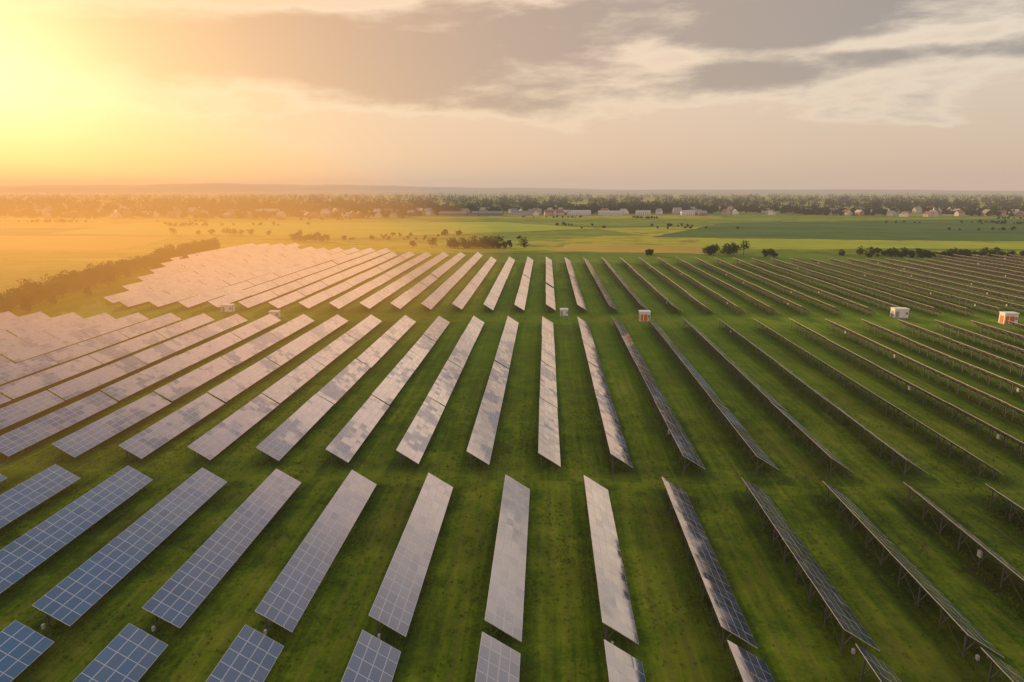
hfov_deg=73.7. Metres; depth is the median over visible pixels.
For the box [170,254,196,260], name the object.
solar panel row
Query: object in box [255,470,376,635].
solar panel row
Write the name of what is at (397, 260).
solar panel row
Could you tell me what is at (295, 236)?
bush clump
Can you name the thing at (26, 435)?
solar panel row
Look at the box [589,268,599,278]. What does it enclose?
solar panel row
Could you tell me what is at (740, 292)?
solar panel row
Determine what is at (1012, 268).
solar panel row
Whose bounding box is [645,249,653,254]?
bush clump
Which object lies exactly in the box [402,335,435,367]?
solar panel row
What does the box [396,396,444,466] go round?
solar panel row
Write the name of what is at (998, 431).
solar panel row
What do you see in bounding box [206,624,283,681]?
solar panel row
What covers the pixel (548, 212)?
village house
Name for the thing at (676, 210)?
village house
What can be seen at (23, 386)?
solar panel row
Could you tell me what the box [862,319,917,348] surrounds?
solar panel row
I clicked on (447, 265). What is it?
solar panel row
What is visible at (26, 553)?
solar panel row
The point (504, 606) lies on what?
solar panel row
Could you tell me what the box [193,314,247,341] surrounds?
solar panel row
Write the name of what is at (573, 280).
solar panel row
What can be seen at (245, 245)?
solar panel row
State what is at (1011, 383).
solar panel row
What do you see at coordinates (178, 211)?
village house
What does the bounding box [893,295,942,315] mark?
solar panel row
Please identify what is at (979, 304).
solar panel row
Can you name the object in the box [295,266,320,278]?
solar panel row
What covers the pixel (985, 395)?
solar panel row
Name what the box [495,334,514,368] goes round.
solar panel row
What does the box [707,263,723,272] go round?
solar panel row
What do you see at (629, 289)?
solar panel row
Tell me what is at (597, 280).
solar panel row
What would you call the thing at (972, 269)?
solar panel row
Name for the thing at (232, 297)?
solar panel row
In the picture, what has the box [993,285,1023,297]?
solar panel row
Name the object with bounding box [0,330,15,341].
solar panel row
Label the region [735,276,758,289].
solar panel row
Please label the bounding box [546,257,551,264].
solar panel row
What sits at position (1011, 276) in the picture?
solar panel row
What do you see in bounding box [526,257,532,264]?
solar panel row
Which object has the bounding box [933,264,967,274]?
solar panel row
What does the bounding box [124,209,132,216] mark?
village house
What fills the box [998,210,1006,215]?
village house
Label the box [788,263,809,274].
solar panel row
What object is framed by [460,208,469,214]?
village house
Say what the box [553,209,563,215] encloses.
village house
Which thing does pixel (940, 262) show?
solar panel row
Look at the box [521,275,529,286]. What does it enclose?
solar panel row
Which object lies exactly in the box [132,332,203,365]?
solar panel row
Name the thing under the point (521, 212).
farm warehouse
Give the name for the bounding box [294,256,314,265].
solar panel row
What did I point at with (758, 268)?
solar panel row
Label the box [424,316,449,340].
solar panel row
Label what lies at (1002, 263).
solar panel row
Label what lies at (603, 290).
solar panel row
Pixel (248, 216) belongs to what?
village house
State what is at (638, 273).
solar panel row
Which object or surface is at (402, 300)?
solar panel row
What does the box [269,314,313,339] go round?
solar panel row
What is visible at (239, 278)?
solar panel row
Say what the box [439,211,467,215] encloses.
farm warehouse
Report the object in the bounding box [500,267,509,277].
solar panel row
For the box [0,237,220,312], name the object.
tree row
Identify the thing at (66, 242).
crop field
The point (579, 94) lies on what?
sky
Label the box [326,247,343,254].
solar panel row
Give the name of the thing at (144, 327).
solar panel row
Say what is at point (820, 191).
hill
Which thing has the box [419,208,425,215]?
village house
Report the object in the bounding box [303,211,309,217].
village house
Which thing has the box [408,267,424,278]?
solar panel row
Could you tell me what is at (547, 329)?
solar panel row
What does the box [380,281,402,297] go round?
solar panel row
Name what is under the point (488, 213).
farm warehouse
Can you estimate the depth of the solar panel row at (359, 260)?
394.68 m
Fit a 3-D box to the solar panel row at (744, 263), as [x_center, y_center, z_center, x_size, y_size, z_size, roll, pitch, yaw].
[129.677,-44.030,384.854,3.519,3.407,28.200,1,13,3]
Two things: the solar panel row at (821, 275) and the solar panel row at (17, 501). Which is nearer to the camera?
the solar panel row at (17, 501)
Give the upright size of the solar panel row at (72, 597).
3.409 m
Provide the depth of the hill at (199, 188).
8895.82 m
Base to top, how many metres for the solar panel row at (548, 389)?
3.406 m
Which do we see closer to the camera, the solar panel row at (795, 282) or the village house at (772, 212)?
the solar panel row at (795, 282)
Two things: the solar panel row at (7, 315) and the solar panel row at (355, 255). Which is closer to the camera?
the solar panel row at (7, 315)
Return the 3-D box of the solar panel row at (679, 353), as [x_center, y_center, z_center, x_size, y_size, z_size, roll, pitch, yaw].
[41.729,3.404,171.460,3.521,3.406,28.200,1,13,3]
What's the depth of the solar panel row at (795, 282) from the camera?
299.08 m
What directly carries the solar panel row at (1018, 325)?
on the ground
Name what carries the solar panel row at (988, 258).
on the ground
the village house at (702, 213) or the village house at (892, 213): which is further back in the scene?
the village house at (702, 213)
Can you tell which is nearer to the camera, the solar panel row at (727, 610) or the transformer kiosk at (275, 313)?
the solar panel row at (727, 610)
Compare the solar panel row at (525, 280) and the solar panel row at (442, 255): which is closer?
the solar panel row at (525, 280)
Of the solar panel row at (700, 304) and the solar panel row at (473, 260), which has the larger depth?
the solar panel row at (473, 260)
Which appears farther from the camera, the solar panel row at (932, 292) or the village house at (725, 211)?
the village house at (725, 211)
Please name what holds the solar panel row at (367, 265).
on the ground
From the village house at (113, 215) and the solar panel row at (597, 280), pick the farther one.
the village house at (113, 215)
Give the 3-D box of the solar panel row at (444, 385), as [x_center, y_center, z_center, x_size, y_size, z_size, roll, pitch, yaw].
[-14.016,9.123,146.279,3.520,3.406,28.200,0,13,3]
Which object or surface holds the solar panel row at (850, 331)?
on the ground
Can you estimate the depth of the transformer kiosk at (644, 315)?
221.43 m
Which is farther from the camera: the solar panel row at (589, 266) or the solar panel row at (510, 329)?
the solar panel row at (589, 266)
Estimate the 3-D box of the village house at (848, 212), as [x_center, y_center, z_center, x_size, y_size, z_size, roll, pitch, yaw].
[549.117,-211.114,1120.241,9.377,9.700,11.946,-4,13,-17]
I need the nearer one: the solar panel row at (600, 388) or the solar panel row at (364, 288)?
the solar panel row at (600, 388)
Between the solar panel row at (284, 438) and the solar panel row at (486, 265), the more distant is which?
the solar panel row at (486, 265)
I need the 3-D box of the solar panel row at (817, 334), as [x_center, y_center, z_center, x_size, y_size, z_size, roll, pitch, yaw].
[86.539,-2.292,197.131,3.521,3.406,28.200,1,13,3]
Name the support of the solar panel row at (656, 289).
on the ground
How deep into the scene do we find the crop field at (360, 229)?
745.51 m
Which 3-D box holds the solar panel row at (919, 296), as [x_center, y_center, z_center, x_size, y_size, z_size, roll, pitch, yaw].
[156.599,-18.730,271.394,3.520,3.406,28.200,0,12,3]
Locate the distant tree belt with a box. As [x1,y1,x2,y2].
[0,192,1023,217]
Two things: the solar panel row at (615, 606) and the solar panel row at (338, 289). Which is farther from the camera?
the solar panel row at (338, 289)
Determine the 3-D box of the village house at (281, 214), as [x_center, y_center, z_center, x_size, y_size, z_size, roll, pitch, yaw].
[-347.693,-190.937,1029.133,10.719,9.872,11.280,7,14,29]
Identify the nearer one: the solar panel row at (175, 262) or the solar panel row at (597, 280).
the solar panel row at (597, 280)
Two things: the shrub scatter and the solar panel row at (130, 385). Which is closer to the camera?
the solar panel row at (130, 385)
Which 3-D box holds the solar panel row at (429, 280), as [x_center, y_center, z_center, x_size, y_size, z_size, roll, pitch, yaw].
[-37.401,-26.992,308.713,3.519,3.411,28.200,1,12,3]
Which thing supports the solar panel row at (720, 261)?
on the ground
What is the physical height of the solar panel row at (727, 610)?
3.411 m
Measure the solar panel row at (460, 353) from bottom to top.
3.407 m
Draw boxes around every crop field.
[0,236,175,249]
[49,222,594,236]
[547,243,703,253]
[655,219,1023,240]
[698,239,1023,248]
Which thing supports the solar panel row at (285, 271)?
on the ground
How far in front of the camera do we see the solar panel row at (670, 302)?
242.84 m
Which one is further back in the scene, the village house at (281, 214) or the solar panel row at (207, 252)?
the village house at (281, 214)
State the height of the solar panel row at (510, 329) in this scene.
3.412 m
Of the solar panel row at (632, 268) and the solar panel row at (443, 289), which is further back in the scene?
the solar panel row at (632, 268)
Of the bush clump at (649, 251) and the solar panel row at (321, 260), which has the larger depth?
the bush clump at (649, 251)
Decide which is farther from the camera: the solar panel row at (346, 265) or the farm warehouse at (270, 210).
the farm warehouse at (270, 210)
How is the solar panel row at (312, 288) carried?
on the ground
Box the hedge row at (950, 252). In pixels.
[838,245,1023,257]
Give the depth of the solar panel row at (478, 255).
419.30 m
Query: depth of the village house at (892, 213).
1087.49 m
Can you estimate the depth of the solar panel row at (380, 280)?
308.81 m
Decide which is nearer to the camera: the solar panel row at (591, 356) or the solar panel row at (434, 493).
the solar panel row at (434, 493)
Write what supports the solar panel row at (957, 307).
on the ground
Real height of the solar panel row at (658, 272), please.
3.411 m
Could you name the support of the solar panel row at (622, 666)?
on the ground
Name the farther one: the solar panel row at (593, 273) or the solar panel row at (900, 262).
the solar panel row at (900, 262)
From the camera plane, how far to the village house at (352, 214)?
1019.66 m
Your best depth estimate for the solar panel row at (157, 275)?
322.36 m
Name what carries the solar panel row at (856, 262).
on the ground
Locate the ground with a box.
[0,192,1023,681]
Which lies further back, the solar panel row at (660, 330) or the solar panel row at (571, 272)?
the solar panel row at (571, 272)
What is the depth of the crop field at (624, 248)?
494.26 m
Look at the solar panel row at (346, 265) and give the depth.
366.40 m
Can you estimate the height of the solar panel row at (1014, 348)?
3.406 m
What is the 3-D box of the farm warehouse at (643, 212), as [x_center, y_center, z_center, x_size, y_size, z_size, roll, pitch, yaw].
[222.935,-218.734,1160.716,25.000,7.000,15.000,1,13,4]
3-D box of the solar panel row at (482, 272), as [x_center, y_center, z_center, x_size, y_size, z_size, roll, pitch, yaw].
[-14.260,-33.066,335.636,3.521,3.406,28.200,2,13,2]
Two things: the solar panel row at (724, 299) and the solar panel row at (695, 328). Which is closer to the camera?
the solar panel row at (695, 328)
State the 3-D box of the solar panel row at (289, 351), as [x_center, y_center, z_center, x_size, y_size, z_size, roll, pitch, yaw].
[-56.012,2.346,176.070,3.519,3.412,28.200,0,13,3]
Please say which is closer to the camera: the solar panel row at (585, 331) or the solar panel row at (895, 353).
the solar panel row at (895, 353)
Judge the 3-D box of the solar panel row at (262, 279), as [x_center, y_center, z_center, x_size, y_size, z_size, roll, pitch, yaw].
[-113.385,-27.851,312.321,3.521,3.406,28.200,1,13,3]
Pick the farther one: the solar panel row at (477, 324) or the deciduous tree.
the deciduous tree
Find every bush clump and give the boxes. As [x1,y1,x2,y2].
[169,228,302,234]
[288,232,346,240]
[409,235,529,248]
[441,229,462,234]
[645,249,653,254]
[702,243,720,254]
[761,248,778,256]
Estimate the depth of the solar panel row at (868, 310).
242.87 m
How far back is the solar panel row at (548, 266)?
359.99 m
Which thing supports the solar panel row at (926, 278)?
on the ground
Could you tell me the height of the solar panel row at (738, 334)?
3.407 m
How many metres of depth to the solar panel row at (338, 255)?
423.32 m
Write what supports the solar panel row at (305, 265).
on the ground
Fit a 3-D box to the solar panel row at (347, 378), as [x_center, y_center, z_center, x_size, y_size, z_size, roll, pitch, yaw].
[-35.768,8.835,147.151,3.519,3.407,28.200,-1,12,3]
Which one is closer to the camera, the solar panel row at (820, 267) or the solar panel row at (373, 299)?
the solar panel row at (373, 299)
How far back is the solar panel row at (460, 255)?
419.39 m
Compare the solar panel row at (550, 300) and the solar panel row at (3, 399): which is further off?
the solar panel row at (550, 300)
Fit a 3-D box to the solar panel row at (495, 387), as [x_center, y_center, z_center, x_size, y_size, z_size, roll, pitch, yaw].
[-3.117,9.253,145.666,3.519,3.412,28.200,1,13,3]
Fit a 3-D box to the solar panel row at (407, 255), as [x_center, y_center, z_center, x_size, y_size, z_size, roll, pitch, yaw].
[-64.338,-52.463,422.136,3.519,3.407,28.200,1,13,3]
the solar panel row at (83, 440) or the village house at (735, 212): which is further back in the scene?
the village house at (735, 212)
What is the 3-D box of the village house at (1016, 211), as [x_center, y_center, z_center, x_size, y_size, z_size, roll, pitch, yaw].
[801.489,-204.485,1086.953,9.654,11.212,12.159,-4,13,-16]
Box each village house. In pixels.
[42,210,50,217]
[61,211,71,216]
[77,210,87,216]
[109,212,118,217]
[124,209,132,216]
[153,210,158,216]
[173,209,182,215]
[187,208,194,214]
[223,212,234,217]
[227,209,234,213]
[241,212,251,217]
[276,211,286,217]
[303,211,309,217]
[310,212,318,217]
[323,211,333,217]
[341,212,349,217]
[349,211,355,217]
[356,211,361,217]
[375,211,381,217]
[389,212,397,217]
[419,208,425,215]
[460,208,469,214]
[508,208,517,212]
[533,210,539,215]
[544,209,553,214]
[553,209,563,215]
[619,209,628,213]
[656,208,662,213]
[672,207,681,213]
[697,210,706,215]
[721,209,730,213]
[732,209,738,214]
[768,209,775,214]
[842,209,850,214]
[854,209,864,215]
[886,210,896,215]
[902,211,911,216]
[912,207,921,213]
[923,211,932,216]
[928,210,938,216]
[954,210,964,215]
[981,209,992,215]
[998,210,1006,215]
[1009,209,1019,215]
[1016,211,1023,216]
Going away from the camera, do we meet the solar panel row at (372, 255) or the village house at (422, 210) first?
the solar panel row at (372, 255)
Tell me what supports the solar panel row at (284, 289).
on the ground
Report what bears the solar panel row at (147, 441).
on the ground
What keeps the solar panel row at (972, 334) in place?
on the ground
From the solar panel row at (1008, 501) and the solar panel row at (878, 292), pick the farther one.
the solar panel row at (878, 292)
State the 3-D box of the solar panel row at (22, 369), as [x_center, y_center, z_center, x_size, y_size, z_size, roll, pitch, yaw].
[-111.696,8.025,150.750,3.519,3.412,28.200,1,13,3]
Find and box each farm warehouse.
[258,209,279,212]
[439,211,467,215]
[472,211,503,215]
[511,211,531,214]
[567,210,590,214]
[598,210,622,214]
[635,210,650,214]
[680,210,694,214]
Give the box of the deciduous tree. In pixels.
[720,240,749,254]
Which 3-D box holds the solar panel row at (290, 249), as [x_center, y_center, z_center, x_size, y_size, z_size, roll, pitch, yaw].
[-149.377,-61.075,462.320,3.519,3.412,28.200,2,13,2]
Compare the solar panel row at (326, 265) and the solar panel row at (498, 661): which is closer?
the solar panel row at (498, 661)
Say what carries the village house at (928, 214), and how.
on the ground
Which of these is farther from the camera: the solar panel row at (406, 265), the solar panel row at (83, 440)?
the solar panel row at (406, 265)
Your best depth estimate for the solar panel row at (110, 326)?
205.31 m
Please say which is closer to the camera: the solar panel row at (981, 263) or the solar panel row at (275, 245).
the solar panel row at (981, 263)
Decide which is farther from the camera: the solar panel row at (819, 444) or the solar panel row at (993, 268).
the solar panel row at (993, 268)
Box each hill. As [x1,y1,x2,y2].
[0,183,606,192]
[184,189,1023,193]
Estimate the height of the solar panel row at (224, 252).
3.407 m
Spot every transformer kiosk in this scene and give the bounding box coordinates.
[221,304,235,311]
[268,310,280,318]
[560,308,568,315]
[638,310,650,321]
[889,307,909,318]
[997,311,1019,324]
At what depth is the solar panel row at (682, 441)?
113.40 m
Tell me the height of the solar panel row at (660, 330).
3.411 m
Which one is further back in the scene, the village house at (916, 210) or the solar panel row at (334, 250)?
the village house at (916, 210)
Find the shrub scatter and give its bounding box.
[17,214,1023,239]
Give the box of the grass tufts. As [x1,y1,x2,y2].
[0,366,1023,681]
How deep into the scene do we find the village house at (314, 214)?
1019.64 m
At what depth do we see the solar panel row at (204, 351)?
175.31 m
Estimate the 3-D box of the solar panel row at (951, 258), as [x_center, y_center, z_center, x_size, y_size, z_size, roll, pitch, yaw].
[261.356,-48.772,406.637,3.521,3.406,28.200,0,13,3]
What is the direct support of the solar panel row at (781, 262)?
on the ground
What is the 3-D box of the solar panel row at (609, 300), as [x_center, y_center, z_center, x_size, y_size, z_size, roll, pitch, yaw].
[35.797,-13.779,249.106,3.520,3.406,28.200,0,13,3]
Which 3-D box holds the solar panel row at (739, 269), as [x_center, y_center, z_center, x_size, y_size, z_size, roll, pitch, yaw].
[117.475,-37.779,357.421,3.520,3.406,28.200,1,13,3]
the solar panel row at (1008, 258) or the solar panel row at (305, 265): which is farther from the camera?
the solar panel row at (1008, 258)
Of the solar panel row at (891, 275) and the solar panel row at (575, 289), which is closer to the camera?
the solar panel row at (575, 289)
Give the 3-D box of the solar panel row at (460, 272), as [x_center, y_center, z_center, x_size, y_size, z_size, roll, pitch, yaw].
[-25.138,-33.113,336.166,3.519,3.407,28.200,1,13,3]
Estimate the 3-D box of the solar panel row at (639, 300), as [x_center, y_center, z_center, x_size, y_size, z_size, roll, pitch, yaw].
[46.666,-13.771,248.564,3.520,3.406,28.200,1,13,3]
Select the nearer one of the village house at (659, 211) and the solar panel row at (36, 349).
the solar panel row at (36, 349)
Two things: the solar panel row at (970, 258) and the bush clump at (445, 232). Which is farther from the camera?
the bush clump at (445, 232)
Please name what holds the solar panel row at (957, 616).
on the ground
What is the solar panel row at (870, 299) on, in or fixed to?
on the ground
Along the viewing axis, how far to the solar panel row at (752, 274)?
327.48 m
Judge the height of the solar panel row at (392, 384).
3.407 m
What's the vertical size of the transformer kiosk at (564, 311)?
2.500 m
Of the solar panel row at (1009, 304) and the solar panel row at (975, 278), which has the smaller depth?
the solar panel row at (1009, 304)
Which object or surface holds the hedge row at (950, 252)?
on the ground
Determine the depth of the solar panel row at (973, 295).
268.50 m
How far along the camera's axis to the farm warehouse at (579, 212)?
1132.62 m
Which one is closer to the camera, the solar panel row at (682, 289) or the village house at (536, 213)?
the solar panel row at (682, 289)
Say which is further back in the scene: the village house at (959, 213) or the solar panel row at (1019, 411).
the village house at (959, 213)
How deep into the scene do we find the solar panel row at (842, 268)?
353.29 m
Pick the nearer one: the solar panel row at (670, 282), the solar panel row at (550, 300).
the solar panel row at (550, 300)
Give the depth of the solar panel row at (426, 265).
364.35 m
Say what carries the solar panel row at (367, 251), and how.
on the ground
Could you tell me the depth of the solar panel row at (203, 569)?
76.33 m
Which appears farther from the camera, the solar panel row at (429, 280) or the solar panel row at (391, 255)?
the solar panel row at (391, 255)
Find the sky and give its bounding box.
[0,0,1023,190]
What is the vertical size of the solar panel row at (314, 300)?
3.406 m
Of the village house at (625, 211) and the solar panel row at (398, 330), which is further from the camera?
the village house at (625, 211)
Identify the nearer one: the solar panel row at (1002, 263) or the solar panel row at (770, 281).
the solar panel row at (770, 281)
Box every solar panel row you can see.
[0,311,17,320]
[0,312,50,330]
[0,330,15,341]
[0,330,54,353]
[0,354,58,384]
[0,355,14,368]
[0,355,101,401]
[0,390,63,429]
[0,391,116,458]
[0,394,10,405]
[0,464,79,527]
[0,466,152,592]
[0,474,6,481]
[0,620,53,681]
[2,330,91,362]
[6,312,83,336]
[32,468,226,635]
[44,313,114,337]
[45,331,128,364]
[48,356,146,402]
[52,392,170,459]
[73,623,167,681]
[80,313,147,338]
[89,331,166,366]
[101,356,190,403]
[103,286,154,303]
[117,313,181,339]
[118,393,224,461]
[119,290,169,308]
[122,277,166,291]
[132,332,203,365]
[138,270,176,280]
[142,469,300,636]
[149,290,196,307]
[151,264,183,273]
[154,357,234,404]
[156,313,213,339]
[161,258,190,266]
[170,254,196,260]
[178,290,222,309]
[178,332,241,367]
[187,394,278,462]
[188,254,214,260]
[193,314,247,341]
[194,250,218,255]
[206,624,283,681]
[208,290,250,309]
[208,358,279,405]
[212,250,234,255]
[216,246,237,251]
[217,281,253,295]
[221,332,280,367]
[223,273,255,284]
[231,314,280,341]
[233,246,253,251]
[236,243,254,247]
[239,291,277,308]
[243,281,278,295]
[247,273,278,285]
[249,246,268,251]
[251,243,268,247]
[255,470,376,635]
[256,394,333,463]
[262,358,324,406]
[266,243,283,248]
[266,332,318,368]
[268,291,305,308]
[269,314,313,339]
[270,281,302,295]
[272,273,301,286]
[273,266,299,277]
[281,243,299,248]
[282,247,298,251]
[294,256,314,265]
[295,260,317,269]
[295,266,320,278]
[297,273,324,285]
[297,281,327,295]
[298,247,314,252]
[299,291,331,310]
[307,314,347,342]
[309,248,327,253]
[311,251,330,258]
[311,333,357,365]
[313,255,333,263]
[315,261,337,269]
[316,359,369,406]
[318,266,341,277]
[321,273,346,286]
[325,282,352,295]
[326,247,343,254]
[326,395,388,465]
[329,251,346,259]
[329,291,359,310]
[332,256,350,263]
[336,261,356,271]
[341,266,362,278]
[341,630,400,681]
[343,247,359,253]
[346,273,368,286]
[346,315,381,342]
[347,252,363,259]
[351,256,369,265]
[352,281,376,297]
[357,261,375,270]
[357,334,396,369]
[360,248,374,254]
[360,291,387,309]
[363,267,382,277]
[365,252,380,260]
[369,473,452,638]
[370,274,391,285]
[371,256,387,265]
[372,359,415,404]
[376,248,390,255]
[377,261,394,270]
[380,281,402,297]
[383,252,397,259]
[385,315,415,340]
[386,267,403,277]
[390,256,405,264]
[391,291,414,310]
[395,274,414,287]
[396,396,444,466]
[398,261,413,271]
[401,251,414,259]
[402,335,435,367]
[407,282,426,296]
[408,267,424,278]
[410,256,423,265]
[419,252,430,259]
[419,261,433,270]
[420,274,437,285]
[421,292,442,311]
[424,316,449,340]
[427,360,461,405]
[429,256,441,264]
[431,267,445,277]
[434,282,451,296]
[437,252,448,259]
[440,261,452,272]
[445,274,460,288]
[448,334,474,367]
[449,256,459,264]
[452,292,470,309]
[454,267,467,277]
[455,252,464,259]
[462,261,472,270]
[462,282,476,296]
[463,316,483,340]
[467,396,500,467]
[468,257,477,266]
[470,274,483,286]
[473,252,482,259]
[475,632,519,681]
[477,267,488,277]
[483,262,492,270]
[484,292,497,309]
[484,360,508,406]
[485,474,529,642]
[487,257,495,264]
[490,282,502,296]
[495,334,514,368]
[496,274,506,286]
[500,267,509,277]
[503,316,517,341]
[504,261,512,270]
[507,257,514,264]
[514,293,526,310]
[518,283,527,296]
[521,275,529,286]
[523,267,530,277]
[525,262,531,270]
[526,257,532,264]
[538,398,560,469]
[540,361,557,407]
[541,335,555,369]
[542,316,553,341]
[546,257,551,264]
[546,262,552,271]
[546,268,552,277]
[546,274,553,286]
[546,283,554,296]
[546,292,555,312]
[564,257,571,266]
[566,262,573,270]
[567,268,575,278]
[569,275,578,286]
[571,283,581,296]
[574,292,586,312]
[577,316,593,342]
[582,336,601,372]
[584,475,638,645]
[586,263,594,272]
[588,362,613,410]
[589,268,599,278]
[593,275,604,288]
[597,283,610,298]
[597,398,632,470]
[602,257,610,266]
[603,294,617,311]
[604,639,645,681]
[606,263,616,271]
[611,268,622,280]
[612,317,633,345]
[617,276,628,288]
[622,336,649,370]
[623,284,638,299]
[626,263,637,273]
[631,293,648,309]
[633,269,642,279]
[635,362,671,410]
[640,275,654,288]
[647,317,672,345]
[649,283,666,300]
[654,400,705,472]
[655,269,666,280]
[658,258,667,265]
[660,294,681,313]
[662,477,757,656]
[663,275,678,289]
[663,337,696,371]
[676,269,689,279]
[676,284,695,299]
[682,317,712,344]
[683,362,728,412]
[687,275,705,289]
[688,294,712,313]
[696,258,709,266]
[697,268,713,281]
[701,284,722,299]
[703,337,740,374]
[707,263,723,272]
[711,276,733,289]
[713,400,778,473]
[714,258,728,266]
[718,294,744,313]
[718,319,751,346]
[720,269,738,280]
[727,263,745,273]
[727,284,751,300]
[727,640,773,681]
[731,363,786,412]
[733,258,749,266]
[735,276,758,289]
[742,269,763,281]
[742,478,879,660]
[745,338,791,374]
[747,263,765,273]
[747,295,778,314]
[752,258,770,267]
[753,284,780,300]
[753,318,791,345]
[759,276,784,290]
[763,269,786,281]
[767,263,789,274]
[770,401,853,474]
[771,258,790,266]
[775,294,811,314]
[779,284,810,300]
[779,364,843,414]
[783,276,809,290]
[785,338,837,375]
[786,269,810,281]
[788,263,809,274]
[790,258,812,266]
[790,319,833,346]
[805,295,842,314]
[806,284,838,301]
[807,269,836,281]
[807,276,836,289]
[808,263,832,274]
[809,258,832,267]
[823,481,1003,666]
[826,319,876,348]
[827,339,884,375]
[828,258,852,267]
[829,263,855,273]
[829,366,901,415]
[830,269,858,281]
[830,402,928,476]
[831,276,863,290]
[832,284,867,301]
[834,295,876,314]
[847,258,872,267]
[849,263,879,274]
[852,269,884,282]
[856,277,888,291]
[856,644,900,681]
[860,285,898,301]
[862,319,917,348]
[864,295,909,313]
[866,258,894,267]
[867,338,935,376]
[870,263,899,274]
[874,269,908,281]
[877,366,960,416]
[879,276,917,291]
[885,285,927,300]
[886,258,915,267]
[889,403,1003,477]
[890,263,923,273]
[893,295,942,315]
[897,270,932,281]
[898,319,957,348]
[904,276,944,290]
[904,482,1023,603]
[905,258,935,267]
[910,340,986,377]
[911,263,946,274]
[912,285,958,302]
[920,270,958,282]
[922,295,974,315]
[924,258,956,266]
[927,366,1020,417]
[929,277,971,290]
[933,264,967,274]
[935,254,966,261]
[935,320,1004,349]
[939,285,988,301]
[942,270,981,281]
[943,258,976,267]
[949,403,1023,459]
[952,295,1003,316]
[952,340,1023,377]
[953,254,985,261]
[954,264,991,274]
[954,277,997,290]
[964,259,999,267]
[965,270,1007,282]
[966,285,1017,301]
[971,254,1004,261]
[971,320,1023,346]
[975,264,1013,273]
[975,366,1023,400]
[977,277,1023,290]
[981,647,1023,681]
[983,296,1023,312]
[984,259,1020,267]
[986,484,1023,523]
[988,270,1023,279]
[990,254,1023,261]
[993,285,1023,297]
[995,340,1023,358]
[996,264,1023,271]
[1003,259,1023,264]
[1003,277,1023,285]
[1007,320,1023,332]
[1008,254,1023,258]
[1010,270,1023,275]
[1010,405,1023,423]
[1011,295,1023,304]
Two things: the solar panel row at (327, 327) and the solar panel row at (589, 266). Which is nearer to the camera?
the solar panel row at (327, 327)
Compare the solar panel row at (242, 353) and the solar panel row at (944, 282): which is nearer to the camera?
the solar panel row at (242, 353)
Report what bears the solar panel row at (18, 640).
on the ground
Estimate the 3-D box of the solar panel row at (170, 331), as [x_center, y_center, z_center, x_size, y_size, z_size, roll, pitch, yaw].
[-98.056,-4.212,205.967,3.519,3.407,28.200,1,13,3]
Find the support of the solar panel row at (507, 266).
on the ground
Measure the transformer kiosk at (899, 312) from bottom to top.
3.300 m
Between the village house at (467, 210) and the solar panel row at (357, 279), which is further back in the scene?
the village house at (467, 210)
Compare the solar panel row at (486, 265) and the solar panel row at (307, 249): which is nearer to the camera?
the solar panel row at (486, 265)
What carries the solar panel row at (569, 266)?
on the ground
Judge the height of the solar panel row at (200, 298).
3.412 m
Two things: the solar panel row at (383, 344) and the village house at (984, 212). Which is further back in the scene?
the village house at (984, 212)
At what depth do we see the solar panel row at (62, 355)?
176.85 m
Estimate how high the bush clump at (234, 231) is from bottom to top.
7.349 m
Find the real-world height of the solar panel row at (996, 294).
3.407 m
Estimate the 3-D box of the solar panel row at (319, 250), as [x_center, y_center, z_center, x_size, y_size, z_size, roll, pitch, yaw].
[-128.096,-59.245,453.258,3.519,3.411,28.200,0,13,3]
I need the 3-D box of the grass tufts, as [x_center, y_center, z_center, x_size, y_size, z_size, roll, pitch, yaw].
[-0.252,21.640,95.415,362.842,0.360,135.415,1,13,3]
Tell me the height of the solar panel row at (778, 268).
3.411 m
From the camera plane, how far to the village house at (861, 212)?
1089.57 m
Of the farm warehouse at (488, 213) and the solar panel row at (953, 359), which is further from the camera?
the farm warehouse at (488, 213)
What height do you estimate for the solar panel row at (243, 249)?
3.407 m
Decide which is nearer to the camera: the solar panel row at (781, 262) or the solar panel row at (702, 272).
the solar panel row at (702, 272)
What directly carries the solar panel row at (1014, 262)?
on the ground
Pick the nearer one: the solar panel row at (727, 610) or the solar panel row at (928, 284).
the solar panel row at (727, 610)
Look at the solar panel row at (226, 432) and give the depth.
117.13 m
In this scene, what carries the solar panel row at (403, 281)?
on the ground
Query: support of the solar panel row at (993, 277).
on the ground
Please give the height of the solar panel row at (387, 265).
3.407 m
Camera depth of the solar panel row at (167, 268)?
350.66 m
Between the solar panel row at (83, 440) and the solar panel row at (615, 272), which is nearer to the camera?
the solar panel row at (83, 440)
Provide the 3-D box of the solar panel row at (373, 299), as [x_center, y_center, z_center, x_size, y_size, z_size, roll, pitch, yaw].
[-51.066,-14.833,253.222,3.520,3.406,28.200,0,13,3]
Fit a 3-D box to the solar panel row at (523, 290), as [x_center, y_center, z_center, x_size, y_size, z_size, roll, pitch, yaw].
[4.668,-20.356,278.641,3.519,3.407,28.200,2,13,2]
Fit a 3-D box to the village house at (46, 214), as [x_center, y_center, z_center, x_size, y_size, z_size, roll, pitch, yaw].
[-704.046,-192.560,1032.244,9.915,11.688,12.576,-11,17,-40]
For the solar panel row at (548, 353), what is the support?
on the ground
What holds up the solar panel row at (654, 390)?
on the ground
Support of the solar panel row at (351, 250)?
on the ground
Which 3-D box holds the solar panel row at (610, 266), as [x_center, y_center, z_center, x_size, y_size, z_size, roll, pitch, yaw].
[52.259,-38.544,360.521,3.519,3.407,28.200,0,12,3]
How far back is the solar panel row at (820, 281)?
300.73 m
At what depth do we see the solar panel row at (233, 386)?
146.05 m
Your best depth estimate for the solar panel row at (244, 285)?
283.19 m

